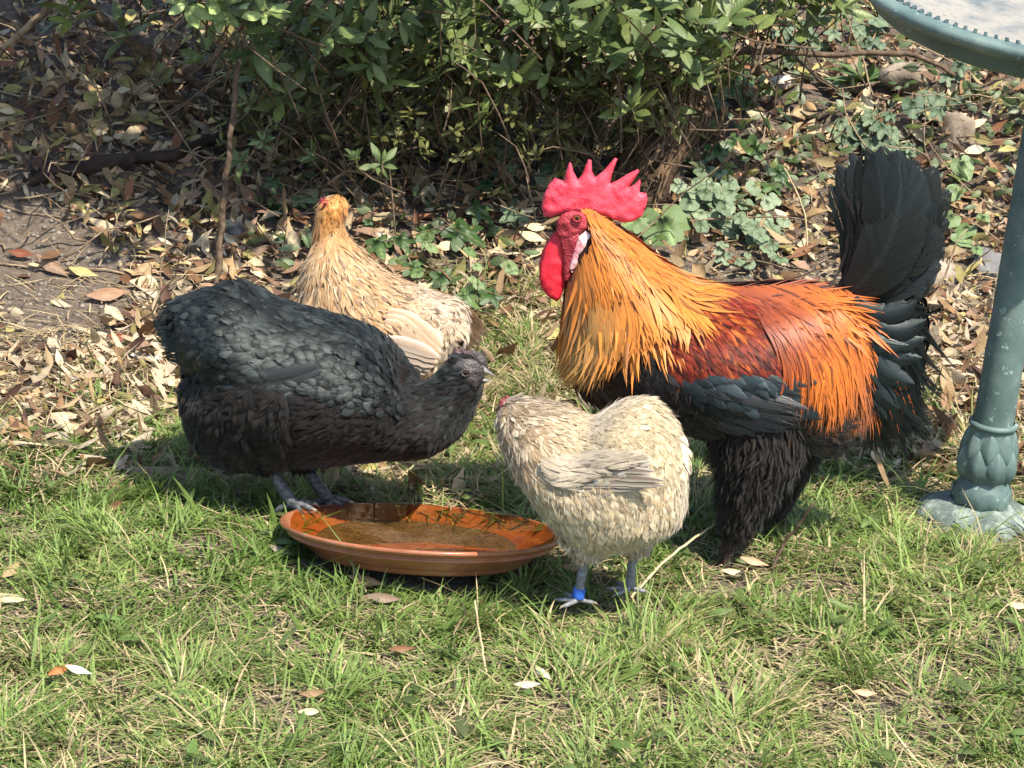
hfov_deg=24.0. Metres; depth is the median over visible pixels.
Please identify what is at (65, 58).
fallen leaf
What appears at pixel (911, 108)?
creeping ivy
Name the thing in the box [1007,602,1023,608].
fallen leaf
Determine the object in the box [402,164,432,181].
fallen leaf
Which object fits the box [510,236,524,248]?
fallen leaf
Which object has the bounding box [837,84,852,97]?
fallen leaf
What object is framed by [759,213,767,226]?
fallen leaf
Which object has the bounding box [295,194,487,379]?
hen
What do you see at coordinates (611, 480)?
hen
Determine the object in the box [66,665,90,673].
fallen leaf
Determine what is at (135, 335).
fallen leaf
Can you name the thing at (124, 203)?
fallen leaf
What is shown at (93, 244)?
dirt
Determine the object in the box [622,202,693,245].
scalloped plant
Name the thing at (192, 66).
fallen leaf
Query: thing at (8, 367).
fallen leaf
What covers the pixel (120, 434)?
fallen leaf
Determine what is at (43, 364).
twig
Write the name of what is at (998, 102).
fallen leaf
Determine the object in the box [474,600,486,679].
grass stalk
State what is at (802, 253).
fallen leaf
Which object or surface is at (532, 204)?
twigs
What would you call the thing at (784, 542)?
twig
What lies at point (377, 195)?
fallen leaf
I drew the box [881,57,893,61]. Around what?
fallen leaf
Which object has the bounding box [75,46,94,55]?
fallen leaf
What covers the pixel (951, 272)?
stone
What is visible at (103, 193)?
fallen leaf
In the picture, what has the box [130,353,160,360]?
fallen leaf
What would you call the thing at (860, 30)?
creeping ivy
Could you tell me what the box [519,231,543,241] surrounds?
fallen leaf
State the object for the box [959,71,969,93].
fallen leaf
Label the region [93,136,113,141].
fallen leaf
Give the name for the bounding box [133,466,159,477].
fallen leaf
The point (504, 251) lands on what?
fallen leaf
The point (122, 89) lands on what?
fallen leaf
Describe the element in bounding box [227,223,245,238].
stone
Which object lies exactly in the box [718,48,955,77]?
fallen branch
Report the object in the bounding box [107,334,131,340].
fallen leaf
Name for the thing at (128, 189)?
fallen leaf
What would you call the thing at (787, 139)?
fallen leaf
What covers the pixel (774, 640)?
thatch
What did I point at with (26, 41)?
fallen leaf
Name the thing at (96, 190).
fallen leaf
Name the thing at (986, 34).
bird bath
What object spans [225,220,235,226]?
fallen leaf
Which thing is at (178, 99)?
fallen leaf
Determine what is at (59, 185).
fallen leaf
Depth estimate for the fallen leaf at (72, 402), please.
3.96 m
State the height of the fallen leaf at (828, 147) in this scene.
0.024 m
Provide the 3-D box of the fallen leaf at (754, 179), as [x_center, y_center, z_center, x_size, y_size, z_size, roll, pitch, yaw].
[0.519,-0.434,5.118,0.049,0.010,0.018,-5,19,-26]
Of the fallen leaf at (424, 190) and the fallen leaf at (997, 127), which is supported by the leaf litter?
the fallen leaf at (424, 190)
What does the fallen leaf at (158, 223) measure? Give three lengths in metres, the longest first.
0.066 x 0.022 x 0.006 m
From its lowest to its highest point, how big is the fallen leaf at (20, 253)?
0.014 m
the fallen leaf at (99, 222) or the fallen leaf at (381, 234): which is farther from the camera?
the fallen leaf at (381, 234)
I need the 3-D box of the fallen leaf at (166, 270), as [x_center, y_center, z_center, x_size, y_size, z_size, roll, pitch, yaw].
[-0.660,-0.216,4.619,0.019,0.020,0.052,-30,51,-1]
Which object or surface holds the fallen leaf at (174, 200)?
on the ground at (386, 532)
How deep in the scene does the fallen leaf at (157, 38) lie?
5.22 m
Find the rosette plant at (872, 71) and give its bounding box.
[818,56,889,91]
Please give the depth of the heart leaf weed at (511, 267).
4.73 m
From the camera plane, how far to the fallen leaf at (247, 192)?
4.84 m
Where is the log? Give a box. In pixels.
[23,120,276,187]
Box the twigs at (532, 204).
[0,0,1023,360]
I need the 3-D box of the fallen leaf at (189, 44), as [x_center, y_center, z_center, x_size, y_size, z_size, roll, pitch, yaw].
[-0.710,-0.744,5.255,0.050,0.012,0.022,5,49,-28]
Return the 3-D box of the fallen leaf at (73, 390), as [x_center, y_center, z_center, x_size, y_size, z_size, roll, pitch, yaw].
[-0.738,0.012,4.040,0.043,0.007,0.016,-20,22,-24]
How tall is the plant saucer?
0.111 m
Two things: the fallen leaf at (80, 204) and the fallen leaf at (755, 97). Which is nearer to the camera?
the fallen leaf at (80, 204)
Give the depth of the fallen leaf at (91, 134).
4.85 m
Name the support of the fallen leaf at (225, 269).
on the leaf litter
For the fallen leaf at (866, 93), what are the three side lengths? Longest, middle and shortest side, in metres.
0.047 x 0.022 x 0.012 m
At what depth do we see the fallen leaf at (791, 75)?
5.46 m
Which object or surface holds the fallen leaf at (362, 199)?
on the leaf litter
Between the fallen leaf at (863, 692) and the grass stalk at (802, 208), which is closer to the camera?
the fallen leaf at (863, 692)
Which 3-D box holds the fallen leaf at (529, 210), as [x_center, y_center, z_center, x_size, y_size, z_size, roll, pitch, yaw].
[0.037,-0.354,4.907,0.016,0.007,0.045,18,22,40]
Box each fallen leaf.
[0,60,17,66]
[0,107,15,113]
[0,366,15,368]
[0,371,15,374]
[0,593,26,602]
[2,562,18,576]
[5,374,17,384]
[8,249,33,257]
[11,337,26,352]
[12,108,25,114]
[15,71,35,83]
[17,35,39,43]
[31,387,43,396]
[36,254,68,276]
[37,86,54,97]
[40,249,61,258]
[41,439,78,446]
[45,346,52,364]
[47,337,60,350]
[48,664,70,674]
[52,178,63,192]
[53,412,81,420]
[56,420,93,436]
[60,393,83,407]
[62,47,68,69]
[63,388,81,393]
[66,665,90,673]
[69,266,97,275]
[70,198,86,210]
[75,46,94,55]
[86,287,129,300]
[88,125,96,141]
[89,217,115,230]
[91,188,103,193]
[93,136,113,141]
[98,49,120,57]
[98,191,109,197]
[105,500,121,510]
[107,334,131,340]
[111,429,129,438]
[112,199,140,207]
[113,455,127,469]
[114,206,124,218]
[116,86,130,92]
[121,335,133,341]
[124,175,133,200]
[127,72,140,84]
[130,212,155,218]
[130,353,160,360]
[132,262,154,274]
[132,332,139,339]
[132,399,150,414]
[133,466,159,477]
[139,136,152,142]
[142,334,152,339]
[153,211,163,234]
[153,467,230,481]
[154,32,163,46]
[154,364,175,372]
[158,238,172,245]
[159,377,179,385]
[160,261,173,280]
[161,401,177,408]
[164,91,192,107]
[164,214,178,224]
[168,193,177,215]
[172,128,184,147]
[173,63,188,69]
[176,38,194,45]
[182,128,192,134]
[182,179,199,186]
[184,63,197,73]
[185,199,196,204]
[188,119,197,134]
[222,262,228,273]
[224,233,237,245]
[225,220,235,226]
[226,203,253,210]
[229,198,240,211]
[239,183,257,205]
[247,184,258,189]
[270,545,294,555]
[275,174,297,185]
[285,217,292,253]
[298,708,319,714]
[299,690,326,696]
[348,575,383,585]
[353,192,378,202]
[354,184,363,207]
[367,593,401,602]
[371,193,391,200]
[377,233,390,239]
[389,645,415,651]
[392,250,400,257]
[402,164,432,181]
[407,213,431,219]
[412,231,418,247]
[415,191,421,204]
[419,182,433,198]
[427,182,436,197]
[451,146,456,157]
[456,203,465,217]
[457,247,478,259]
[473,194,483,200]
[487,192,511,199]
[490,246,509,253]
[496,229,521,237]
[500,304,512,313]
[504,252,528,256]
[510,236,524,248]
[514,681,540,687]
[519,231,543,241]
[524,207,536,212]
[524,223,545,230]
[535,666,550,679]
[560,564,578,570]
[721,568,745,574]
[731,170,745,178]
[740,557,768,565]
[744,88,759,110]
[747,85,757,92]
[747,177,765,181]
[748,127,757,135]
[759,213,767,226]
[762,137,772,142]
[764,225,791,242]
[773,208,787,218]
[779,245,796,247]
[783,70,798,77]
[783,203,802,215]
[784,137,800,142]
[789,242,817,257]
[793,122,802,136]
[814,156,843,166]
[817,72,834,79]
[821,143,840,149]
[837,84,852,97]
[848,84,858,92]
[854,689,877,696]
[863,87,870,99]
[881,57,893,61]
[925,122,934,145]
[934,319,954,345]
[935,117,943,126]
[935,360,962,365]
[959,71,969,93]
[960,218,976,223]
[961,145,984,153]
[967,134,992,143]
[972,221,988,228]
[981,93,1003,103]
[983,119,1007,135]
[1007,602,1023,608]
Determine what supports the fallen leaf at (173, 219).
on the leaf litter
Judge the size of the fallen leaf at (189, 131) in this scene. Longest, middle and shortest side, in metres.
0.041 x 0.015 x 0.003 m
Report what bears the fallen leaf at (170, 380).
on the leaf litter
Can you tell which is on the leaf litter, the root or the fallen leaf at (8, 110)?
the fallen leaf at (8, 110)
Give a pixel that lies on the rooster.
(771, 393)
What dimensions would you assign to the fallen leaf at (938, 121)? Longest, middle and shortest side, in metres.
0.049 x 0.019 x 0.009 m
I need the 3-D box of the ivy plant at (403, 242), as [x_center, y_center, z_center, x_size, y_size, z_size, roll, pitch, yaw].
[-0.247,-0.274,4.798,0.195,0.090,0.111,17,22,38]
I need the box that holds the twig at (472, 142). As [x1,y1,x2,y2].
[469,102,474,175]
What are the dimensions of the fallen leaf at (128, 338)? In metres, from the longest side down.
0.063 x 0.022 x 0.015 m
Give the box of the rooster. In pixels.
[539,146,957,568]
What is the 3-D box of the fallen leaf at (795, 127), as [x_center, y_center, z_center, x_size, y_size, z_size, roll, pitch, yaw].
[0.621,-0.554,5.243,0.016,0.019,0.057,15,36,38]
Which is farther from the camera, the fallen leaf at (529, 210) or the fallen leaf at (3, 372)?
the fallen leaf at (529, 210)
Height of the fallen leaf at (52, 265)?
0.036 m
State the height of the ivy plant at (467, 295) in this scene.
0.196 m
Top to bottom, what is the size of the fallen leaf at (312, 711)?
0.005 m
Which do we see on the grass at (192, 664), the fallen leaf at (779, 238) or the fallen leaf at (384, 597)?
the fallen leaf at (384, 597)
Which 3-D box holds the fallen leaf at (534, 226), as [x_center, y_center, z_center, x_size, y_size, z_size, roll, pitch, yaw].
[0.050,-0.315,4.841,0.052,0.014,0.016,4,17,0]
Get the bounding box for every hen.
[153,276,494,520]
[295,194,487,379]
[492,392,692,608]
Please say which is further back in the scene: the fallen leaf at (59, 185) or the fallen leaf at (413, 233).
the fallen leaf at (413, 233)
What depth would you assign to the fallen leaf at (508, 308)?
4.62 m
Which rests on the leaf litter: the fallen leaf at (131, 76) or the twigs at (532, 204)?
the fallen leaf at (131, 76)
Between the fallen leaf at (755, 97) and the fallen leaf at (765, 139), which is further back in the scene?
the fallen leaf at (755, 97)
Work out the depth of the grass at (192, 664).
3.21 m
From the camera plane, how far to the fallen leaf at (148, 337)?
4.36 m
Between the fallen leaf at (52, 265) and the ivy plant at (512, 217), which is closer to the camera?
the fallen leaf at (52, 265)
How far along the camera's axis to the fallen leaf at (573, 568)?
3.46 m
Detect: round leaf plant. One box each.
[670,160,790,269]
[712,225,758,277]
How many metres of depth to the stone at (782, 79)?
5.43 m
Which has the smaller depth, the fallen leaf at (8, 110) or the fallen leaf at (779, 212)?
the fallen leaf at (8, 110)
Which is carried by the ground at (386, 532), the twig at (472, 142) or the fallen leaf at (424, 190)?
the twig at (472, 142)
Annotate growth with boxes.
[246,1,1023,287]
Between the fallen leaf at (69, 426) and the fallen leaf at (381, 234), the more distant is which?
the fallen leaf at (381, 234)
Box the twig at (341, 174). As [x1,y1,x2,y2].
[327,169,442,184]
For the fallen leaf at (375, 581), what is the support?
on the grass at (192, 664)
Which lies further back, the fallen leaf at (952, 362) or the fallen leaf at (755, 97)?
the fallen leaf at (755, 97)
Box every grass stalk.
[13,440,185,448]
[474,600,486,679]
[630,523,714,598]
[784,168,807,244]
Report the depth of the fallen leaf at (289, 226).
4.75 m
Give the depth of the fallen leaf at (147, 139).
4.93 m
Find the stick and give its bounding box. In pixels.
[212,58,241,283]
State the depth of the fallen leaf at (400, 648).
3.13 m
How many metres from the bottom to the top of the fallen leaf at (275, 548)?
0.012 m
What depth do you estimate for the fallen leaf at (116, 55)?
5.09 m
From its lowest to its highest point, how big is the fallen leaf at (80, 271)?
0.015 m
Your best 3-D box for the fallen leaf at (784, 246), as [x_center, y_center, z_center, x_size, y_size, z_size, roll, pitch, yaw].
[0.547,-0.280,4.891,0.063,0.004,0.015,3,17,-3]
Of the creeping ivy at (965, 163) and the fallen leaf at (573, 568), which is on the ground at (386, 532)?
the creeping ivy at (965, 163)
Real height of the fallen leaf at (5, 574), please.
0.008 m
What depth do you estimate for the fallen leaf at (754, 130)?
5.28 m
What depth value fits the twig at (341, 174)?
4.89 m
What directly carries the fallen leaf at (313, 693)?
on the ground at (386, 532)
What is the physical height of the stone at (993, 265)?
0.096 m
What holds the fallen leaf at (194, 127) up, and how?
on the ground at (386, 532)
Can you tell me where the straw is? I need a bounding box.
[0,258,1023,767]
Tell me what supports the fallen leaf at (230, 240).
on the leaf litter
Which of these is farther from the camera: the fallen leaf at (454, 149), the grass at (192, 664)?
the fallen leaf at (454, 149)
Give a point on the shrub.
(621, 43)
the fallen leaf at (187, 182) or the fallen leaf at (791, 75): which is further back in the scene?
the fallen leaf at (791, 75)
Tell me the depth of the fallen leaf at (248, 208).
4.84 m
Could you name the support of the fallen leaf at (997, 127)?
on the ground at (386, 532)
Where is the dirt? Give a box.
[0,209,839,370]
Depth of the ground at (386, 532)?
4.66 m
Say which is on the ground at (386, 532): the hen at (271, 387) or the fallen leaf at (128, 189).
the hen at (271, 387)
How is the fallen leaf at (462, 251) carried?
on the ground at (386, 532)
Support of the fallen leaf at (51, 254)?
on the leaf litter
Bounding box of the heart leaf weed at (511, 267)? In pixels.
[411,241,518,293]
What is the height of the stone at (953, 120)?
0.161 m
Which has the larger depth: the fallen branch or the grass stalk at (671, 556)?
the fallen branch
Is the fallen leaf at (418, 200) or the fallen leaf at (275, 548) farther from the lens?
the fallen leaf at (418, 200)
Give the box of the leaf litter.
[0,0,1023,508]
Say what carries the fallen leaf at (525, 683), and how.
on the grass at (192, 664)
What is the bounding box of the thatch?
[0,426,1023,767]
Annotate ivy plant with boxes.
[256,172,308,255]
[362,215,431,269]
[402,178,503,311]
[490,140,557,227]
[703,62,791,197]
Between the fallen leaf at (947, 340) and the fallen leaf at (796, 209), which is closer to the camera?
the fallen leaf at (947, 340)
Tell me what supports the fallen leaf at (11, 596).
on the grass at (192, 664)
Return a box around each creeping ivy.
[749,7,889,69]
[834,61,972,158]
[943,151,989,254]
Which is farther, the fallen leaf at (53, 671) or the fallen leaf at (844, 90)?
the fallen leaf at (844, 90)
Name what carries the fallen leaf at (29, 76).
on the ground at (386, 532)
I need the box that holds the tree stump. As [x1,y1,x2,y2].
[599,61,700,216]
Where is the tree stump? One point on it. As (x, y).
(652, 148)
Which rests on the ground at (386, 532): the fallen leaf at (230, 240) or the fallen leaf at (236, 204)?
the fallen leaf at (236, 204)
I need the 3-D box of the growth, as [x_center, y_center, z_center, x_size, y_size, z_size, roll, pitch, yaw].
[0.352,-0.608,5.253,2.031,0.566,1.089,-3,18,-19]
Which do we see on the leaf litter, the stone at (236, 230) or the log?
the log
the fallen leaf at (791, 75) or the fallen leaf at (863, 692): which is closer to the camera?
the fallen leaf at (863, 692)
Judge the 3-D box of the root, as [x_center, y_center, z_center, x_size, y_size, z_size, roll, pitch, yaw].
[0.354,-0.504,5.035,0.066,0.204,0.196,15,21,34]
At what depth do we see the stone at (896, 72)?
5.32 m
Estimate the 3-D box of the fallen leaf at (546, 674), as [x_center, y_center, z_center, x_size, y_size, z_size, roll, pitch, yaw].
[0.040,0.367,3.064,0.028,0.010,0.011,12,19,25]
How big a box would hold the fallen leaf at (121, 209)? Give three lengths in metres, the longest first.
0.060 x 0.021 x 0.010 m
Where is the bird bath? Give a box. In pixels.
[868,0,1023,541]
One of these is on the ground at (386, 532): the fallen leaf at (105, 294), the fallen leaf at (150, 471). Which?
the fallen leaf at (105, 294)
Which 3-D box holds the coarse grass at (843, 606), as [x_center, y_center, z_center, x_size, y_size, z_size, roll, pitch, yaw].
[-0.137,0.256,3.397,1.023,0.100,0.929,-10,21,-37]
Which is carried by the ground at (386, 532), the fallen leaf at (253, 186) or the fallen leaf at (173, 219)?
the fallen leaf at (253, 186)
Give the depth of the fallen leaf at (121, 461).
3.75 m
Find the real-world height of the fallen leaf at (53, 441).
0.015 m
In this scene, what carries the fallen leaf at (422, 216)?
on the ground at (386, 532)
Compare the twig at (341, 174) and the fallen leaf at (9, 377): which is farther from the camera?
the twig at (341, 174)
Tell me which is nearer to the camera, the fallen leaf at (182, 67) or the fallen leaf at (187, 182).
the fallen leaf at (187, 182)
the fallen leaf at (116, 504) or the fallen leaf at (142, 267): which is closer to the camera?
the fallen leaf at (116, 504)
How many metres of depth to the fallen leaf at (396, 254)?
4.79 m
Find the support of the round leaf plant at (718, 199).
on the ground at (386, 532)
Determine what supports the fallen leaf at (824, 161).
on the ground at (386, 532)
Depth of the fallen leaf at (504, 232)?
4.90 m
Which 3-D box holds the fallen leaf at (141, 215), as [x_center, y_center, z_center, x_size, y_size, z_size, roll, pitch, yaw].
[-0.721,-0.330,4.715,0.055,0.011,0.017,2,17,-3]
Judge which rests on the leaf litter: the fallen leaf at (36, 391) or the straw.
the fallen leaf at (36, 391)
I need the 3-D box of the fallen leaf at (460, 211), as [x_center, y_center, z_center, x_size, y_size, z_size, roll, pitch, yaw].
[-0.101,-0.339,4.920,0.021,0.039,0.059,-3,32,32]
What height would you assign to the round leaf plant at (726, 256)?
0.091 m
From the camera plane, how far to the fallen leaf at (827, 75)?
5.41 m
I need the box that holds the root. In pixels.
[647,92,711,192]
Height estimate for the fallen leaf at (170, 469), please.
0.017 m
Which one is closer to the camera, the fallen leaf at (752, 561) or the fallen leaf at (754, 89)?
the fallen leaf at (752, 561)
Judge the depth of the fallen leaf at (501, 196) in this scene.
4.99 m
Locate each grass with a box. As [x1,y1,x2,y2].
[0,226,1023,767]
[40,404,887,684]
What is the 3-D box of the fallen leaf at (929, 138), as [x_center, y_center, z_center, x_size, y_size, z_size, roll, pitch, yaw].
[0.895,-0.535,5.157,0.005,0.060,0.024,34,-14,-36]
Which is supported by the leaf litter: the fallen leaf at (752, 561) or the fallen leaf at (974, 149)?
the fallen leaf at (974, 149)
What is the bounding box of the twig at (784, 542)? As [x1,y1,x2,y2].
[770,502,814,572]
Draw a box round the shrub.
[0,0,874,233]
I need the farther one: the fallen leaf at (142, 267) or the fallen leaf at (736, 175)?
the fallen leaf at (736, 175)
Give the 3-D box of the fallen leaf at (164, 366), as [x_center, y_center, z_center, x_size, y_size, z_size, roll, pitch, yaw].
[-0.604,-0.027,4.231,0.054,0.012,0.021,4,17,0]
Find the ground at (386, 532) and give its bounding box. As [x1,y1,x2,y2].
[0,0,1023,767]
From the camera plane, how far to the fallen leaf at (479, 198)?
5.01 m
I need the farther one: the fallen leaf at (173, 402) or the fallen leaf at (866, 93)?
the fallen leaf at (866, 93)
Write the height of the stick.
0.456 m
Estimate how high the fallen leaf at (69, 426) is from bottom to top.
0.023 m
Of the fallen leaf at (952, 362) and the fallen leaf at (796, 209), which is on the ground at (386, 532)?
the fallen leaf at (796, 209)
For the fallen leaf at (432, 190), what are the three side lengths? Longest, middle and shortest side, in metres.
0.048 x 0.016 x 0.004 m
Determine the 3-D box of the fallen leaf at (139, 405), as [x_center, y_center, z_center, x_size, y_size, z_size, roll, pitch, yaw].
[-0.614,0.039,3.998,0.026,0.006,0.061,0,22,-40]
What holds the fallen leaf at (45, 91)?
on the ground at (386, 532)
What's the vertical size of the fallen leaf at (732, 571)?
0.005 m
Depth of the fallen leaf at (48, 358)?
4.20 m
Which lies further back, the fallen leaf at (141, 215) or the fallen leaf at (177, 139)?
the fallen leaf at (177, 139)
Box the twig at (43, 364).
[0,359,82,391]
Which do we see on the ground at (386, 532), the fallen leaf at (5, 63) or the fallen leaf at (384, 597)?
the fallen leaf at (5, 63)
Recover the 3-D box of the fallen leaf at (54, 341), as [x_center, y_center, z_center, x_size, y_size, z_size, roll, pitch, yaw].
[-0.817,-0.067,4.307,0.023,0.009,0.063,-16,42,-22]
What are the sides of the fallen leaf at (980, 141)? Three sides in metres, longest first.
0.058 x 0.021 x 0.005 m
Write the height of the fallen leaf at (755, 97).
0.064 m
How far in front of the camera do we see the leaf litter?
4.81 m
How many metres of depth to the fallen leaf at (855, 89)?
5.40 m
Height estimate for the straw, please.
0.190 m
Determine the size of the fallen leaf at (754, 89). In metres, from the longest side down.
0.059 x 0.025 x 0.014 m
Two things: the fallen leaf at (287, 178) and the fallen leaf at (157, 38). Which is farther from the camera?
the fallen leaf at (157, 38)
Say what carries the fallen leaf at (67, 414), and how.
on the leaf litter
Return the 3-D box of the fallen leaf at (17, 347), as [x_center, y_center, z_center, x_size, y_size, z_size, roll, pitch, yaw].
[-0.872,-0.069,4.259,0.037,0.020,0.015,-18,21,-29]
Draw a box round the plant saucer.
[279,503,559,576]
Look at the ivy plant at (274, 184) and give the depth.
4.84 m
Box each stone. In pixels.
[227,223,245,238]
[770,75,796,91]
[878,62,941,93]
[930,257,962,285]
[936,111,977,148]
[964,246,1000,276]
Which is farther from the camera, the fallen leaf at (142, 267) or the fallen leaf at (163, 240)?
the fallen leaf at (163, 240)
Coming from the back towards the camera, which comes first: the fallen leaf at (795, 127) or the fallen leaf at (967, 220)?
the fallen leaf at (795, 127)
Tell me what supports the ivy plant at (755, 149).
on the ground at (386, 532)
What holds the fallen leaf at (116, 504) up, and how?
on the grass at (192, 664)
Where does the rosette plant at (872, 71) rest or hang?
on the ground at (386, 532)
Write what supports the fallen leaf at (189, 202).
on the leaf litter
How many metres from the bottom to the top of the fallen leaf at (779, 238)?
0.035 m
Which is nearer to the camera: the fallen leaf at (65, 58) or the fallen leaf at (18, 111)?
the fallen leaf at (18, 111)
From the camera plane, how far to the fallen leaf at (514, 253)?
4.82 m
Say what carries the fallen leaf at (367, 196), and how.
on the ground at (386, 532)

